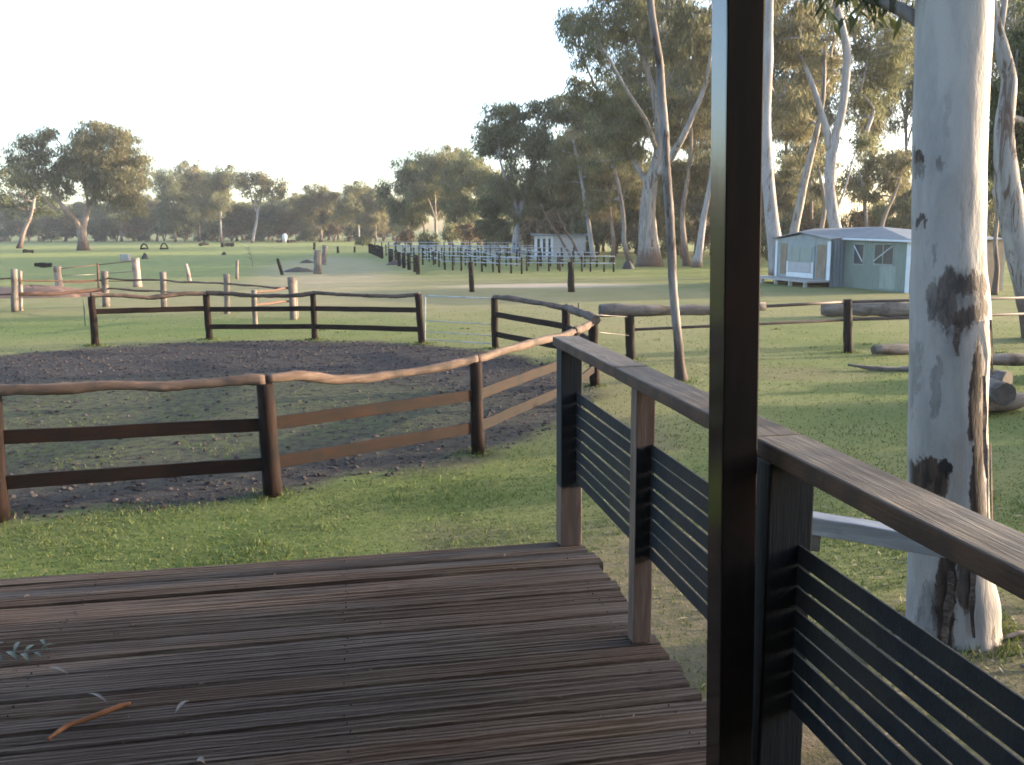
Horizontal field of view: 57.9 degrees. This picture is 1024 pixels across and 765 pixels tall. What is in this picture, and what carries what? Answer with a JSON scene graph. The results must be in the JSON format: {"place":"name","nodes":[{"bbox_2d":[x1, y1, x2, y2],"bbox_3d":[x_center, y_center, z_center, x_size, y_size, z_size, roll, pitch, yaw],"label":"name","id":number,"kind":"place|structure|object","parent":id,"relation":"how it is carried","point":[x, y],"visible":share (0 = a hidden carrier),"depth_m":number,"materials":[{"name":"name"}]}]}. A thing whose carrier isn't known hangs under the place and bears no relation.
{"place":"outdoors","nodes":[
{"label":"outdoors","id":0,"kind":"place"},
{"bbox_2d":[0,285,101,297],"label":"earth bank","id":1,"kind":"structure","parent":0,"point":[36,288],"depth_m":36.32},
{"bbox_2d":[0,0,1014,233],"label":"sky","id":2,"kind":"structure","parent":0,"point":[302,92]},
{"bbox_2d":[0,231,1023,764],"bbox_3d":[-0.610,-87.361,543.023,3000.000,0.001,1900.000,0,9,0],"label":"ground","id":3,"kind":"structure","parent":0,"point":[358,271],"depth_m":13.86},
{"bbox_2d":[0,203,60,239],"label":"gum tree","id":4,"kind":"object","parent":3,"relation":"on","point":[34,229],"visible":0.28,"depth_m":263.05,"materials":[{"name":"green plant"}]},
{"bbox_2d":[0,152,64,247],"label":"gum tree","id":5,"kind":"object","parent":3,"relation":"on","point":[32,206],"visible":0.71,"depth_m":150.21,"materials":[{"name":"green plant"}]},
{"bbox_2d":[33,204,81,240],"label":"gum tree","id":6,"kind":"object","parent":3,"relation":"on","point":[63,222],"visible":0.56,"depth_m":253.68,"materials":[{"name":"green plant"}]},
{"bbox_2d":[0,118,158,250],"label":"gum tree","id":7,"kind":"object","parent":3,"relation":"on","point":[116,172],"visible":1,"depth_m":125.30,"materials":[{"name":"green plant"}]},
{"bbox_2d":[68,200,107,240],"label":"gum tree","id":8,"kind":"object","parent":3,"relation":"on","point":[77,206],"visible":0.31,"depth_m":248.64,"materials":[{"name":"green plant"}]},
{"bbox_2d":[53,258,142,287],"bbox_3d":[-18.615,-4.894,41.687,3.669,1.348,0.666,-6,11,-32],"label":"wire fence","id":9,"kind":"object","parent":3,"relation":"on","point":[57,271],"visible":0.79,"depth_m":41.99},
{"bbox_2d":[90,203,150,240],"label":"gum tree","id":10,"kind":"object","parent":3,"relation":"on","point":[111,219],"visible":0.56,"depth_m":241.70,"materials":[{"name":"green plant"}]},
{"bbox_2d":[133,195,161,240],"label":"gum tree","id":11,"kind":"object","parent":3,"relation":"on","point":[147,222],"visible":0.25,"depth_m":246.92,"materials":[{"name":"green plant"}]},
{"bbox_2d":[0,269,297,319],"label":"stockyard fence","id":12,"kind":"object","parent":3,"relation":"on","point":[16,301],"visible":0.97,"depth_m":29.85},
{"bbox_2d":[149,166,200,242],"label":"gum tree","id":13,"kind":"object","parent":3,"relation":"on","point":[169,189],"visible":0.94,"depth_m":209.06,"materials":[{"name":"green plant"}]},
{"bbox_2d":[168,159,232,241],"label":"gum tree","id":14,"kind":"object","parent":3,"relation":"on","point":[197,172],"visible":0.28,"depth_m":214.10,"materials":[{"name":"green plant"}]},
{"bbox_2d":[185,163,249,242],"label":"gum tree","id":15,"kind":"object","parent":3,"relation":"on","point":[212,199],"visible":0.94,"depth_m":202.96,"materials":[{"name":"green plant"}]},
{"bbox_2d":[214,200,254,240],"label":"gum tree","id":16,"kind":"object","parent":3,"relation":"on","point":[241,226],"visible":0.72,"depth_m":234.10,"materials":[{"name":"green plant"}]},
{"bbox_2d":[227,168,289,242],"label":"gum tree","id":17,"kind":"object","parent":3,"relation":"on","point":[262,181],"visible":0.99,"depth_m":195.18,"materials":[{"name":"green plant"}]},
{"bbox_2d":[251,280,298,323],"bbox_3d":[-6.505,-2.188,25.508,0.164,1.117,2.908,1,10,9],"label":"yard panel","id":18,"kind":"object","parent":3,"relation":"on","point":[254,314],"visible":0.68,"depth_m":24.52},
{"bbox_2d":[258,197,297,239],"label":"gum tree","id":19,"kind":"object","parent":3,"relation":"on","point":[268,210],"visible":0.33,"depth_m":229.52,"materials":[{"name":"green plant"}]},
{"bbox_2d":[274,195,311,240],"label":"gum tree","id":20,"kind":"object","parent":3,"relation":"on","point":[294,217],"visible":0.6,"depth_m":223.09,"materials":[{"name":"green plant"}]},
{"bbox_2d":[0,340,595,520],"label":"soil clods","id":21,"kind":"object","parent":3,"relation":"on","point":[18,502],"visible":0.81,"depth_m":15.33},
{"bbox_2d":[0,290,600,522],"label":"round pen fence","id":22,"kind":"object","parent":3,"relation":"on","point":[270,462],"visible":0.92,"depth_m":9.30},
{"bbox_2d":[425,295,491,343],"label":"field gate","id":23,"kind":"structure","parent":22,"relation":"attached to","point":[453,322],"depth_m":20.10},
{"bbox_2d":[286,182,347,241],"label":"gum tree","id":24,"kind":"object","parent":3,"relation":"on","point":[315,204],"visible":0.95,"depth_m":199.95,"materials":[{"name":"green plant"}]},
{"bbox_2d":[0,542,706,764],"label":"deck","id":25,"kind":"structure","parent":3,"relation":"on","point":[264,653],"depth_m":3.34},
{"bbox_2d":[0,639,55,661],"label":"gum sprig","id":26,"kind":"object","parent":25,"relation":"on","point":[24,654],"visible":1,"depth_m":3.43,"materials":[{"name":"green plant"}]},
{"bbox_2d":[46,702,130,741],"bbox_3d":[-1.349,1.070,2.946,0.044,0.021,0.271,7,13,38],"label":"stick","id":27,"kind":"object","parent":25,"relation":"on","point":[111,709],"visible":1,"depth_m":2.95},
{"bbox_2d":[706,0,764,764],"bbox_3d":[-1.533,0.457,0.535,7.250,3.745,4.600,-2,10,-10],"label":"post","id":28,"kind":"object","parent":25,"relation":"on","point":[737,121],"visible":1,"depth_m":2.19,"materials":[{"name":"metal"}]},
{"bbox_2d":[553,336,1023,764],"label":"deck railing","id":29,"kind":"object","parent":25,"relation":"attached to","point":[794,469],"visible":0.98,"depth_m":2.27,"materials":[{"name":"paint"}]},
{"bbox_2d":[327,180,387,239],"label":"gum tree","id":30,"kind":"object","parent":3,"relation":"on","point":[350,204],"visible":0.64,"depth_m":195.02,"materials":[{"name":"green plant"}]},
{"bbox_2d":[353,185,396,241],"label":"gum tree","id":31,"kind":"object","parent":3,"relation":"on","point":[368,218],"visible":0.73,"depth_m":187.75,"materials":[{"name":"green plant"}]},
{"bbox_2d":[388,249,419,273],"bbox_3d":[-7.466,-8.371,62.895,0.393,1.075,21.663,-2,10,-12],"label":"post fence","id":32,"kind":"object","parent":3,"relation":"on","point":[415,262],"visible":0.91,"depth_m":59.56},
{"bbox_2d":[371,148,437,244],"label":"gum tree","id":33,"kind":"object","parent":3,"relation":"on","point":[396,208],"visible":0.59,"depth_m":147.04,"materials":[{"name":"green plant"}]},
{"bbox_2d":[400,143,459,238],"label":"gum tree","id":34,"kind":"object","parent":3,"relation":"on","point":[423,193],"visible":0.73,"depth_m":139.96,"materials":[{"name":"green plant"}]},
{"bbox_2d":[439,221,462,248],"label":"bush","id":35,"kind":"object","parent":3,"relation":"on","point":[448,234],"visible":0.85,"depth_m":119.72,"materials":[{"name":"green plant"}]},
{"bbox_2d":[374,241,533,254],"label":"pipe rail fence","id":36,"kind":"object","parent":3,"relation":"on","point":[419,242],"visible":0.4,"depth_m":97.19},
{"bbox_2d":[433,146,486,244],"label":"gum tree","id":37,"kind":"object","parent":3,"relation":"on","point":[458,206],"visible":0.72,"depth_m":134.02,"materials":[{"name":"green plant"}]},
{"bbox_2d":[451,220,481,244],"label":"bush","id":38,"kind":"object","parent":3,"relation":"on","point":[467,232],"visible":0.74,"depth_m":113.40,"materials":[{"name":"green plant"}]},
{"bbox_2d":[385,244,550,256],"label":"pipe rail fence","id":39,"kind":"object","parent":3,"relation":"on","point":[452,249],"visible":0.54,"depth_m":85.51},
{"bbox_2d":[445,255,522,273],"bbox_3d":[-1.813,-7.068,55.219,0.333,0.934,7.843,-8,12,-38],"label":"pipe rail fence","id":40,"kind":"object","parent":3,"relation":"on","point":[482,262],"visible":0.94,"depth_m":54.53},
{"bbox_2d":[395,247,574,261],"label":"pipe rail fence","id":41,"kind":"object","parent":3,"relation":"on","point":[499,252],"visible":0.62,"depth_m":74.42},
{"bbox_2d":[453,160,517,241],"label":"gum tree","id":42,"kind":"object","parent":3,"relation":"on","point":[477,177],"visible":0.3,"depth_m":129.93,"materials":[{"name":"green plant"}]},
{"bbox_2d":[469,188,513,248],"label":"gum tree","id":43,"kind":"object","parent":3,"relation":"on","point":[492,222],"visible":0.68,"depth_m":103.58,"materials":[{"name":"green plant"}]},
{"bbox_2d":[494,225,512,251],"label":"bush","id":44,"kind":"object","parent":3,"relation":"on","point":[503,235],"visible":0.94,"depth_m":102.12,"materials":[{"name":"green plant"}]},
{"bbox_2d":[422,250,597,266],"bbox_3d":[-0.419,-8.566,63.828,13.452,1.057,0.296,4,10,25],"label":"pipe rail fence","id":45,"kind":"object","parent":3,"relation":"on","point":[529,259],"visible":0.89,"depth_m":63.62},
{"bbox_2d":[12,494,1023,748],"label":"leaf litter","id":46,"kind":"object","parent":3,"relation":"on","point":[682,618],"visible":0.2,"depth_m":5.22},
{"bbox_2d":[518,215,540,254],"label":"bush","id":47,"kind":"object","parent":3,"relation":"on","point":[526,233],"visible":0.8,"depth_m":89.66,"materials":[{"name":"green plant"}]},
{"bbox_2d":[464,91,600,251],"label":"gum tree","id":48,"kind":"object","parent":3,"relation":"on","point":[504,135],"visible":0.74,"depth_m":92.27,"materials":[{"name":"green plant"}]},
{"bbox_2d":[535,205,569,234],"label":"bush","id":49,"kind":"object","parent":3,"relation":"on","point":[555,222],"visible":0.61,"depth_m":85.32,"materials":[{"name":"green plant"}]},
{"bbox_2d":[518,133,598,234],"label":"gum tree","id":50,"kind":"object","parent":3,"relation":"on","point":[550,203],"visible":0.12,"depth_m":94.72,"materials":[{"name":"green plant"}]},
{"bbox_2d":[531,233,587,258],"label":"white hut","id":51,"kind":"object","parent":3,"relation":"on","point":[552,240],"visible":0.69,"depth_m":79.26,"materials":[{"name":"paint"}]},
{"bbox_2d":[526,255,614,271],"bbox_3d":[3.422,-7.070,54.925,5.580,0.961,0.226,3,10,22],"label":"pipe rail fence","id":52,"kind":"object","parent":3,"relation":"on","point":[560,262],"visible":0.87,"depth_m":54.81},
{"bbox_2d":[537,126,625,261],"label":"gum tree","id":53,"kind":"object","parent":3,"relation":"on","point":[576,147],"visible":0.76,"depth_m":70.86,"materials":[{"name":"green plant"}]},
{"bbox_2d":[568,213,595,255],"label":"bush","id":54,"kind":"object","parent":3,"relation":"on","point":[574,226],"visible":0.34,"depth_m":81.96,"materials":[{"name":"green plant"}]},
{"bbox_2d":[580,215,610,255],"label":"bush","id":55,"kind":"object","parent":3,"relation":"on","point":[600,231],"visible":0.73,"depth_m":81.86,"materials":[{"name":"green plant"}]},
{"bbox_2d":[557,172,639,254],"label":"gum tree","id":56,"kind":"object","parent":3,"relation":"on","point":[575,213],"visible":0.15,"depth_m":88.18,"materials":[{"name":"green plant"}]},
{"bbox_2d":[581,174,632,261],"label":"gum tree","id":57,"kind":"object","parent":3,"relation":"on","point":[608,216],"visible":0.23,"depth_m":69.76,"materials":[{"name":"green plant"}]},
{"bbox_2d":[577,48,652,253],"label":"gum tree","id":58,"kind":"object","parent":3,"relation":"on","point":[621,124],"visible":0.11,"depth_m":89.80,"materials":[{"name":"green plant"}]},
{"bbox_2d":[577,151,657,262],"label":"gum tree","id":59,"kind":"object","parent":3,"relation":"on","point":[632,197],"visible":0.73,"depth_m":67.61,"materials":[{"name":"green plant"}]},
{"bbox_2d":[604,216,631,256],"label":"bush","id":60,"kind":"object","parent":3,"relation":"on","point":[617,226],"visible":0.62,"depth_m":81.34,"materials":[{"name":"green plant"}]},
{"bbox_2d":[621,220,638,255],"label":"bush","id":61,"kind":"object","parent":3,"relation":"on","point":[633,236],"visible":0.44,"depth_m":78.19,"materials":[{"name":"green plant"}]},
{"bbox_2d":[551,0,711,266],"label":"gum tree","id":62,"kind":"object","parent":3,"relation":"on","point":[574,26],"visible":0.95,"depth_m":59.69,"materials":[{"name":"green plant"}]},
{"bbox_2d":[616,150,664,233],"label":"gum tree","id":63,"kind":"object","parent":3,"relation":"on","point":[631,216],"visible":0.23,"depth_m":94.60,"materials":[{"name":"green plant"}]},
{"bbox_2d":[602,0,686,253],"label":"gum tree","id":64,"kind":"object","parent":3,"relation":"on","point":[630,74],"visible":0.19,"depth_m":88.09,"materials":[{"name":"green plant"}]},
{"bbox_2d":[633,2,691,137],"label":"gum tree","id":65,"kind":"object","parent":3,"relation":"on","point":[671,82],"visible":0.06,"depth_m":88.37,"materials":[{"name":"green plant"}]},
{"bbox_2d":[647,0,687,381],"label":"gum tree","id":66,"kind":"object","parent":3,"relation":"on","point":[680,372],"visible":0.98,"depth_m":14.87,"materials":[{"name":"grey plant"}]},
{"bbox_2d":[656,161,700,254],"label":"gum tree","id":67,"kind":"object","parent":3,"relation":"on","point":[677,200],"visible":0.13,"depth_m":85.56,"materials":[{"name":"green plant"}]},
{"bbox_2d":[665,212,692,258],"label":"bush","id":68,"kind":"object","parent":3,"relation":"on","point":[677,230],"visible":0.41,"depth_m":75.03,"materials":[{"name":"green plant"}]},
{"bbox_2d":[650,89,710,265],"bbox_3d":[11.687,-13.633,62.551,5.213,11.513,4.540,0,9,0],"label":"gum tree","id":69,"kind":"object","parent":3,"relation":"on","point":[688,171],"visible":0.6,"depth_m":61.56,"materials":[{"name":"green plant"}]},
{"bbox_2d":[664,0,710,253],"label":"gum tree","id":70,"kind":"object","parent":3,"relation":"on","point":[701,150],"visible":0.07,"depth_m":83.80,"materials":[{"name":"green plant"}]},
{"bbox_2d":[674,155,710,254],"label":"gum tree","id":71,"kind":"object","parent":3,"relation":"on","point":[700,202],"visible":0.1,"depth_m":83.97,"materials":[{"name":"green plant"}]},
{"bbox_2d":[678,0,711,266],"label":"gum tree","id":72,"kind":"object","parent":3,"relation":"on","point":[700,77],"visible":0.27,"depth_m":59.04,"materials":[{"name":"green plant"}]},
{"bbox_2d":[689,216,709,255],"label":"tree","id":73,"kind":"object","parent":3,"relation":"on","point":[694,234],"visible":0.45,"depth_m":74.76,"materials":[{"name":"green plant"}]},
{"bbox_2d":[707,5,806,145],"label":"gum tree","id":74,"kind":"object","parent":3,"relation":"on","point":[780,70],"visible":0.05,"depth_m":77.44,"materials":[{"name":"green plant"}]},
{"bbox_2d":[761,167,812,234],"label":"gum tree","id":75,"kind":"object","parent":3,"relation":"on","point":[786,197],"visible":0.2,"depth_m":78.47,"materials":[{"name":"green plant"}]},
{"bbox_2d":[762,0,825,275],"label":"gum tree","id":76,"kind":"object","parent":3,"relation":"on","point":[775,41],"visible":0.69,"depth_m":46.47,"materials":[{"name":"green plant"}]},
{"bbox_2d":[774,174,827,230],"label":"gum tree","id":77,"kind":"object","parent":3,"relation":"on","point":[816,208],"visible":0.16,"depth_m":79.98,"materials":[{"name":"green plant"}]},
{"bbox_2d":[772,1,839,210],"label":"gum tree","id":78,"kind":"object","parent":3,"relation":"on","point":[790,76],"visible":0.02,"depth_m":78.83,"materials":[{"name":"green plant"}]},
{"bbox_2d":[596,296,1023,359],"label":"paddock fence","id":79,"kind":"object","parent":3,"relation":"on","point":[629,312],"visible":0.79,"depth_m":17.88,"materials":[{"name":"wood"}]},
{"bbox_2d":[775,136,845,227],"bbox_3d":[19.568,-11.914,61.078,3.983,8.392,4.024,-8,12,-39],"label":"gum tree","id":80,"kind":"object","parent":3,"relation":"on","point":[817,190],"visible":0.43,"depth_m":60.09,"materials":[{"name":"green plant"}]},
{"bbox_2d":[772,20,852,218],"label":"gum tree","id":81,"kind":"object","parent":3,"relation":"on","point":[830,116],"visible":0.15,"depth_m":76.76,"materials":[{"name":"green plant"}]},
{"bbox_2d":[771,5,862,233],"bbox_3d":[17.310,-14.597,54.387,6.253,15.983,5.082,0,9,0],"label":"gum tree","id":82,"kind":"object","parent":3,"relation":"on","point":[801,134],"visible":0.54,"depth_m":53.58,"materials":[{"name":"green plant"}]},
{"bbox_2d":[773,0,913,238],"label":"gum tree","id":83,"kind":"object","parent":3,"relation":"on","point":[893,55],"visible":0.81,"depth_m":49.01,"materials":[{"name":"green plant"}]},
{"bbox_2d":[839,204,873,227],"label":"bush","id":84,"kind":"object","parent":3,"relation":"on","point":[857,217],"visible":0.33,"depth_m":67.79,"materials":[{"name":"green plant"}]},
{"bbox_2d":[835,145,892,226],"bbox_3d":[24.633,-12.453,64.741,4.651,8.199,4.088,0,9,0],"label":"gum tree","id":85,"kind":"object","parent":3,"relation":"on","point":[868,166],"visible":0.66,"depth_m":64.01,"materials":[{"name":"green plant"}]},
{"bbox_2d":[821,301,908,316],"bbox_3d":[10.457,-2.061,25.917,3.436,0.512,0.522,2,10,10],"label":"fallen log","id":86,"kind":"object","parent":3,"relation":"on","point":[890,309],"visible":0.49,"depth_m":25.81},
{"bbox_2d":[830,1,908,208],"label":"gum tree","id":87,"kind":"object","parent":3,"relation":"on","point":[874,127],"visible":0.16,"depth_m":79.81,"materials":[{"name":"green plant"}]},
{"bbox_2d":[811,511,944,557],"bbox_3d":[1.796,1.234,4.118,1.232,1.196,0.135,5,11,32],"label":"hitching rail","id":88,"kind":"object","parent":3,"relation":"on","point":[866,531],"visible":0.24,"depth_m":4.13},
{"bbox_2d":[845,144,911,226],"bbox_3d":[25.220,-12.087,62.776,5.261,8.096,4.175,0,9,0],"label":"gum tree","id":89,"kind":"object","parent":3,"relation":"on","point":[893,181],"visible":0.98,"depth_m":62.11,"materials":[{"name":"green plant"}]},
{"bbox_2d":[848,364,908,370],"bbox_3d":[6.590,-0.246,16.294,1.311,0.222,0.218,1,10,9],"label":"fallen log","id":90,"kind":"object","parent":3,"relation":"on","point":[882,368],"visible":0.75,"depth_m":16.23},
{"bbox_2d":[760,227,1004,292],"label":"shed","id":91,"kind":"structure","parent":3,"relation":"on","point":[875,258],"depth_m":38.60,"materials":[{"name":"grey metal"}]},
{"bbox_2d":[788,261,810,272],"bbox_3d":[12.707,-5.103,40.942,0.018,0.440,1.801,-3,10,-15],"label":"door panel","id":92,"kind":"structure","parent":91,"relation":"in","point":[805,267],"depth_m":40.92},
{"bbox_2d":[853,243,864,265],"bbox_3d":[14.190,-5.257,37.952,0.066,0.900,0.700,-3,10,-15],"label":"window","id":93,"kind":"structure","parent":91,"relation":"in","point":[859,248],"depth_m":37.92,"materials":[{"name":"grey glass"}]},
{"bbox_2d":[873,243,894,265],"bbox_3d":[14.600,-5.043,36.430,0.076,0.870,1.220,-3,10,-15],"label":"window","id":94,"kind":"structure","parent":91,"relation":"in","point":[883,252],"depth_m":36.38,"materials":[{"name":"grey glass"}]},
{"bbox_2d":[870,203,902,227],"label":"bush","id":95,"kind":"object","parent":3,"relation":"on","point":[877,221],"visible":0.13,"depth_m":67.29,"materials":[{"name":"green plant"}]},
{"bbox_2d":[870,344,908,354],"bbox_3d":[7.744,-0.655,18.336,1.372,0.247,0.222,-3,10,-17],"label":"fallen log","id":96,"kind":"object","parent":3,"relation":"on","point":[893,349],"visible":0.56,"depth_m":18.18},
{"bbox_2d":[870,179,911,225],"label":"gum tree","id":97,"kind":"object","parent":3,"relation":"on","point":[894,207],"visible":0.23,"depth_m":75.50,"materials":[{"name":"green plant"}]},
{"bbox_2d":[877,0,914,186],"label":"gum tree","id":98,"kind":"object","parent":3,"relation":"on","point":[906,107],"visible":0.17,"depth_m":76.70,"materials":[{"name":"green plant"}]},
{"bbox_2d":[892,195,911,228],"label":"bush","id":99,"kind":"object","parent":3,"relation":"on","point":[905,205],"visible":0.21,"depth_m":67.56,"materials":[{"name":"green plant"}]},
{"bbox_2d":[803,0,1002,651],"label":"gum tree","id":100,"kind":"object","parent":3,"relation":"on","point":[948,601],"visible":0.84,"depth_m":5.30,"materials":[{"name":"white plant"}]},
{"bbox_2d":[987,178,999,294],"bbox_3d":[17.897,-5.687,34.356,1.687,4.876,1.913,0,9,0],"label":"gum tree","id":101,"kind":"object","parent":3,"relation":"on","point":[995,282],"visible":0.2,"depth_m":33.73,"materials":[{"name":"grey plant"}]},
{"bbox_2d":[989,369,1012,383],"bbox_3d":[7.361,-0.134,14.879,0.325,0.297,1.220,-7,11,-33],"label":"fallen log","id":102,"kind":"object","parent":3,"relation":"on","point":[1003,376],"visible":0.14,"depth_m":14.39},
{"bbox_2d":[987,0,1023,338],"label":"gum tree","id":103,"kind":"object","parent":3,"relation":"on","point":[1006,140],"visible":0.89,"depth_m":19.99,"materials":[{"name":"grey plant"}]},
{"bbox_2d":[988,392,1023,412],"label":"fallen log","id":104,"kind":"object","parent":3,"relation":"on","point":[1017,403],"visible":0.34,"depth_m":12.48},
{"bbox_2d":[989,378,1015,406],"bbox_3d":[6.378,0.037,12.735,0.303,0.327,1.307,-1,11,-6],"label":"fallen log","id":105,"kind":"object","parent":104,"relation":"on","point":[1002,393],"visible":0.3,"depth_m":12.11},
{"bbox_2d":[989,0,1023,116],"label":"gum tree","id":106,"kind":"object","parent":3,"relation":"on","point":[1010,23],"visible":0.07,"depth_m":70.82,"materials":[{"name":"green plant"}]},
{"bbox_2d":[990,353,1023,365],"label":"fallen log","id":107,"kind":"object","parent":3,"relation":"on","point":[1008,359],"visible":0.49,"depth_m":14.85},
{"bbox_2d":[0,307,1023,762],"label":"grass","id":108,"kind":"structure","parent":0,"point":[534,525],"depth_m":8.19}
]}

